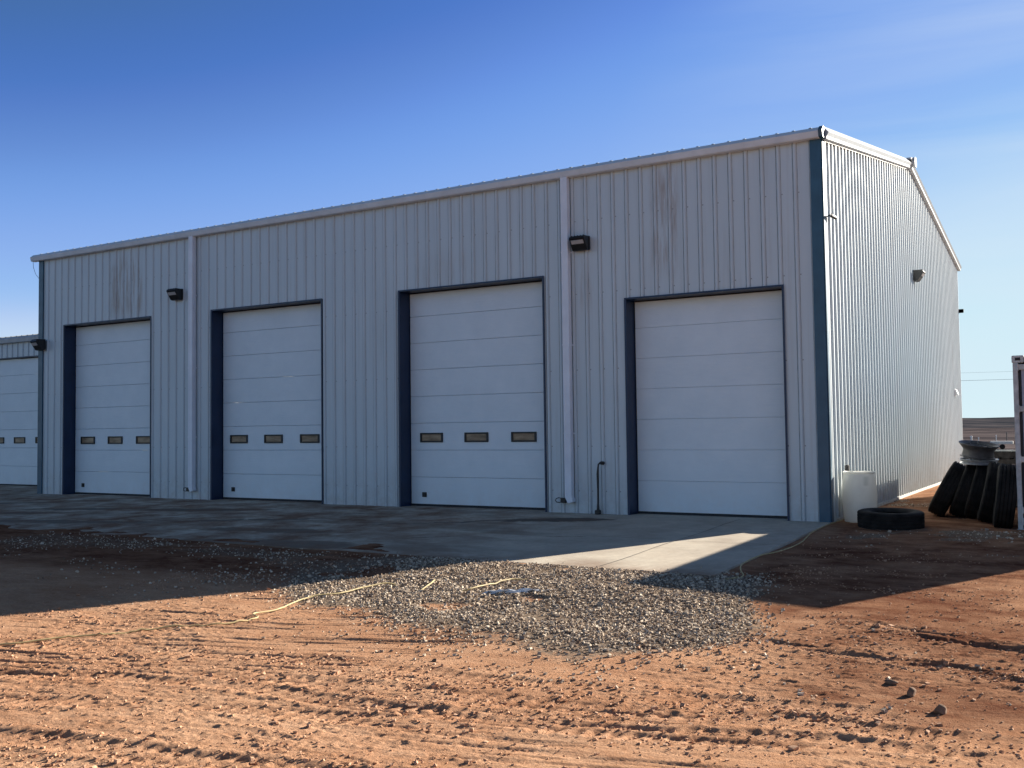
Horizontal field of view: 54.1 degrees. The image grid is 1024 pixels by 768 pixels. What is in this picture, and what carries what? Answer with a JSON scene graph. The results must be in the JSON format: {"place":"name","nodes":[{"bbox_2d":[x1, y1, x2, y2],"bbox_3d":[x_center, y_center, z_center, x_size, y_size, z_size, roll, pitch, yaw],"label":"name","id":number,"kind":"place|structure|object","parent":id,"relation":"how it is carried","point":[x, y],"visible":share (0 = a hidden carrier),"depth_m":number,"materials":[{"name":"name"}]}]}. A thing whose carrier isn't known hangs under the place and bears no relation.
{"place":"outdoors","nodes":[
{"label":"outdoors","id":0,"kind":"place"},
{"bbox_2d":[30,126,963,521],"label":"metal building","id":1,"kind":"structure","parent":0,"point":[724,328],"depth_m":22.05,"materials":[{"name":"metal"}]},
{"bbox_2d":[30,339,45,350],"bbox_3d":[-13.911,-1.149,29.387,0.390,0.318,0.285,-3,-3,39],"label":"wall light","id":2,"kind":"object","parent":1,"relation":"attached to","point":[38,344],"visible":1,"depth_m":29.32,"materials":[{"name":"black plastic"}]},
{"bbox_2d":[75,320,149,495],"bbox_3d":[-11.149,0.696,28.279,3.706,4.860,0.072,-2,-3,31],"label":"garage door","id":3,"kind":"structure","parent":1,"relation":"in","point":[122,454],"depth_m":28.35,"materials":[{"name":"white metal"}]},
{"bbox_2d":[166,288,182,300],"bbox_3d":[-8.908,-2.366,26.450,0.361,0.295,0.264,-2,-3,31],"label":"wall light","id":4,"kind":"object","parent":1,"relation":"attached to","point":[174,294],"visible":1,"depth_m":26.39,"materials":[{"name":"black plastic"}]},
{"bbox_2d":[223,303,321,501],"bbox_3d":[-5.943,0.490,25.161,3.716,4.860,0.072,-2,-3,31],"label":"garage door","id":5,"kind":"structure","parent":1,"relation":"in","point":[259,447],"depth_m":25.20,"materials":[{"name":"white metal"}]},
{"bbox_2d":[409,281,544,509],"bbox_3d":[-0.743,0.283,22.045,3.719,4.860,0.072,-2,-3,31],"label":"garage door","id":6,"kind":"structure","parent":1,"relation":"in","point":[491,450],"depth_m":22.04,"materials":[{"name":"white metal"}]},
{"bbox_2d":[555,497,566,502],"bbox_3d":[0.995,2.367,20.430,0.259,0.112,0.080,-2,-3,31],"label":"cable plug","id":7,"kind":"object","parent":1,"relation":"attached to","point":[562,500],"visible":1,"depth_m":20.37,"materials":[{"name":"black plastic"}]},
{"bbox_2d":[569,235,589,251],"bbox_3d":[1.362,-2.853,20.301,0.361,0.295,0.264,-2,-3,31],"label":"wall light","id":8,"kind":"object","parent":1,"relation":"attached to","point":[580,243],"visible":1,"depth_m":20.25,"materials":[{"name":"black plastic"}]},
{"bbox_2d":[634,289,786,518],"bbox_3d":[3.819,0.408,19.318,3.099,4.250,0.044,-2,-3,31],"label":"garage door","id":9,"kind":"structure","parent":1,"relation":"in","point":[724,449],"depth_m":19.28,"materials":[{"name":"white metal"}]},
{"bbox_2d":[825,214,836,219],"bbox_3d":[5.776,-3.032,18.131,0.084,0.095,0.383,-3,-3,43],"label":"security camera","id":10,"kind":"object","parent":1,"relation":"attached to","point":[834,217],"visible":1,"depth_m":18.11,"materials":[{"name":"white plastic"}]},
{"bbox_2d":[845,465,849,470],"bbox_3d":[6.146,2.000,18.353,0.078,1.030,0.208,-2,-3,24],"label":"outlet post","id":11,"kind":"object","parent":1,"relation":"attached to","point":[847,467],"visible":0.28,"depth_m":18.39,"materials":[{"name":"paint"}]},
{"bbox_2d":[913,269,924,281],"bbox_3d":[10.571,-2.808,25.998,0.255,0.285,0.349,-2,-3,31],"label":"wall light","id":12,"kind":"object","parent":1,"relation":"attached to","point":[918,275],"visible":1,"depth_m":25.89,"materials":[{"name":"black plastic"}]},
{"bbox_2d":[0,428,1023,767],"bbox_3d":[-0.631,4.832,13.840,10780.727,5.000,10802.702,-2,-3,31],"label":"ground","id":13,"kind":"structure","parent":0,"point":[986,574],"depth_m":8.19,"materials":[{"name":"red soil"}]},
{"bbox_2d":[0,485,36,491],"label":"concrete pad","id":14,"kind":"object","parent":13,"relation":"on","point":[18,488],"visible":0.25,"depth_m":32.41,"materials":[{"name":"grey concrete"}]},
{"bbox_2d":[0,334,37,485],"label":"building","id":15,"kind":"structure","parent":13,"relation":"on","point":[18,413],"depth_m":34.43,"materials":[{"name":"paint"}]},
{"bbox_2d":[0,357,37,485],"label":"garage door","id":16,"kind":"structure","parent":15,"relation":"in","point":[18,447],"depth_m":34.45,"materials":[{"name":"white metal"}]},
{"bbox_2d":[0,491,832,576],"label":"concrete apron","id":17,"kind":"object","parent":13,"relation":"on","point":[557,544],"visible":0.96,"depth_m":18.10,"materials":[{"name":"grey concrete"}]},
{"bbox_2d":[10,497,771,565],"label":"concrete joints","id":18,"kind":"object","parent":17,"relation":"on","point":[443,528],"visible":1,"depth_m":17.90,"materials":[{"name":"grey concrete"}]},
{"bbox_2d":[595,461,604,514],"bbox_3d":[1.750,2.067,19.967,0.213,1.055,0.122,-1,-3,9],"label":"standpipe","id":19,"kind":"object","parent":17,"relation":"on","point":[598,511],"visible":1,"depth_m":19.95,"materials":[{"name":"black plastic"}]},
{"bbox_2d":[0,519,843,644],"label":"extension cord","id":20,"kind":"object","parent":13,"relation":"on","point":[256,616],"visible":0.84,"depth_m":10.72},
{"bbox_2d":[0,536,1023,767],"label":"soil clods","id":21,"kind":"object","parent":13,"relation":"on","point":[589,693],"visible":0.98,"depth_m":7.26,"materials":[{"name":"brown soil"}]},
{"bbox_2d":[472,588,555,594],"bbox_3d":[-0.003,2.392,11.497,1.031,0.093,0.155,-1,-3,4],"label":"plastic scrap","id":22,"kind":"object","parent":13,"relation":"on","point":[526,590],"visible":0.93,"depth_m":11.48,"materials":[{"name":"white plastic"}]},
{"bbox_2d":[842,471,877,522],"bbox_3d":[6.242,2.020,17.998,0.612,0.906,0.612,-2,-3,31],"label":"plastic drum","id":23,"kind":"object","parent":13,"relation":"on","point":[859,490],"visible":0.87,"depth_m":17.77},
{"bbox_2d":[857,507,924,529],"bbox_3d":[6.421,2.297,16.994,1.072,0.311,1.072,-1,-1,31],"label":"tyre","id":24,"kind":"object","parent":13,"relation":"on","point":[883,518],"visible":0.94,"depth_m":16.59,"materials":[{"name":"rubber"}]},
{"bbox_2d":[885,679,898,684],"bbox_3d":[2.857,2.243,7.536,0.095,0.042,0.069,-3,-3,39],"label":"rock","id":25,"kind":"object","parent":13,"relation":"on","point":[891,682],"visible":1,"depth_m":7.51,"materials":[{"name":"grey stone"}]},
{"bbox_2d":[907,687,915,696],"bbox_3d":[2.887,2.231,7.233,0.070,0.083,0.092,-1,-3,6],"label":"rock","id":26,"kind":"object","parent":13,"relation":"on","point":[911,691],"visible":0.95,"depth_m":7.21,"materials":[{"name":"grey stone"}]},
{"bbox_2d":[933,704,946,714],"bbox_3d":[2.903,2.214,6.807,0.089,0.078,0.084,-3,-3,37],"label":"rock","id":27,"kind":"object","parent":13,"relation":"on","point":[940,709],"visible":0.98,"depth_m":6.78,"materials":[{"name":"grey stone"}]},
{"bbox_2d":[928,461,965,516],"bbox_3d":[8.154,1.968,18.720,0.311,1.072,1.072,29,11,25],"label":"tyre","id":28,"kind":"object","parent":13,"relation":"on","point":[941,500],"visible":0.85,"depth_m":18.31,"materials":[{"name":"rubber"}]},
{"bbox_2d":[949,465,976,517],"bbox_3d":[8.408,1.944,18.521,0.311,1.072,1.072,21,7,25],"label":"tyre","id":29,"kind":"object","parent":13,"relation":"on","point":[957,505],"visible":0.6,"depth_m":18.13,"materials":[{"name":"rubber"}]},
{"bbox_2d":[964,465,987,518],"bbox_3d":[8.517,1.927,18.246,0.311,1.072,1.072,16,5,26],"label":"tyre","id":30,"kind":"object","parent":13,"relation":"on","point":[973,502],"visible":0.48,"depth_m":17.85,"materials":[{"name":"rubber"}]},
{"bbox_2d":[959,457,998,464],"bbox_3d":[8.470,1.396,18.174,0.654,0.091,0.654,0,2,14],"label":"wheel rim","id":31,"kind":"object","parent":30,"relation":"on","point":[967,461],"visible":0.77,"depth_m":17.98,"materials":[{"name":"metal"}]},
{"bbox_2d":[959,440,999,459],"bbox_3d":[8.458,1.204,18.175,0.680,0.250,0.680,-1,8,-32],"label":"wheel rim","id":32,"kind":"object","parent":31,"relation":"on","point":[978,450],"visible":1,"depth_m":17.99,"materials":[{"name":"paint"}]},
{"bbox_2d":[977,461,1001,522],"bbox_3d":[8.456,1.911,17.653,0.311,1.072,1.072,12,3,24],"label":"tyre","id":33,"kind":"object","parent":13,"relation":"on","point":[985,512],"visible":0.58,"depth_m":17.27,"materials":[{"name":"rubber"}]},
{"bbox_2d":[990,441,1014,448],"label":"flatbed trailer","id":34,"kind":"object","parent":13,"relation":"on","point":[1002,445],"visible":0.57,"depth_m":65.55,"materials":[{"name":"paint"}]},
{"bbox_2d":[993,464,1016,527],"bbox_3d":[8.258,1.878,16.769,0.311,1.072,1.072,6,0,25],"label":"tyre","id":35,"kind":"object","parent":13,"relation":"on","point":[1004,508],"visible":0.94,"depth_m":16.36,"materials":[{"name":"rubber"}]},
{"bbox_2d":[1011,355,1023,529],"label":"shipping container","id":36,"kind":"object","parent":13,"relation":"on","point":[1018,374],"visible":0.98,"depth_m":16.28,"materials":[{"name":"metal"}]},
{"bbox_2d":[1021,370,1023,435],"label":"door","id":37,"kind":"structure","parent":36,"relation":"in","point":[1022,371],"depth_m":16.28,"materials":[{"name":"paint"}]},
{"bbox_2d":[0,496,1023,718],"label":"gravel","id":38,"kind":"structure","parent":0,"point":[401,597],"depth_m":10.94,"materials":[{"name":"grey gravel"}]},
{"bbox_2d":[0,0,1023,417],"label":"sky","id":39,"kind":"structure","parent":0,"point":[120,120],"materials":[{"name":"blue"}]},
{"bbox_2d":[962,417,1014,427],"bbox_3d":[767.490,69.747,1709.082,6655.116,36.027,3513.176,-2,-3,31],"label":"hills","id":40,"kind":"structure","parent":0,"point":[1002,422],"depth_m":1414.84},
{"bbox_2d":[994,451,1015,457],"bbox_3d":[10.284,1.476,21.034,1.200,0.140,1.000,-2,-3,19],"label":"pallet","id":41,"kind":"object","parent":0,"point":[1002,454],"visible":0.34,"depth_m":20.57,"materials":[{"name":"wood"}]},
{"bbox_2d":[995,457,1015,463],"bbox_3d":[10.284,1.620,21.071,1.200,0.140,1.000,-2,-3,33],"label":"pallet","id":42,"kind":"object","parent":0,"point":[1010,460],"visible":0.26,"depth_m":20.57,"materials":[{"name":"wood"}]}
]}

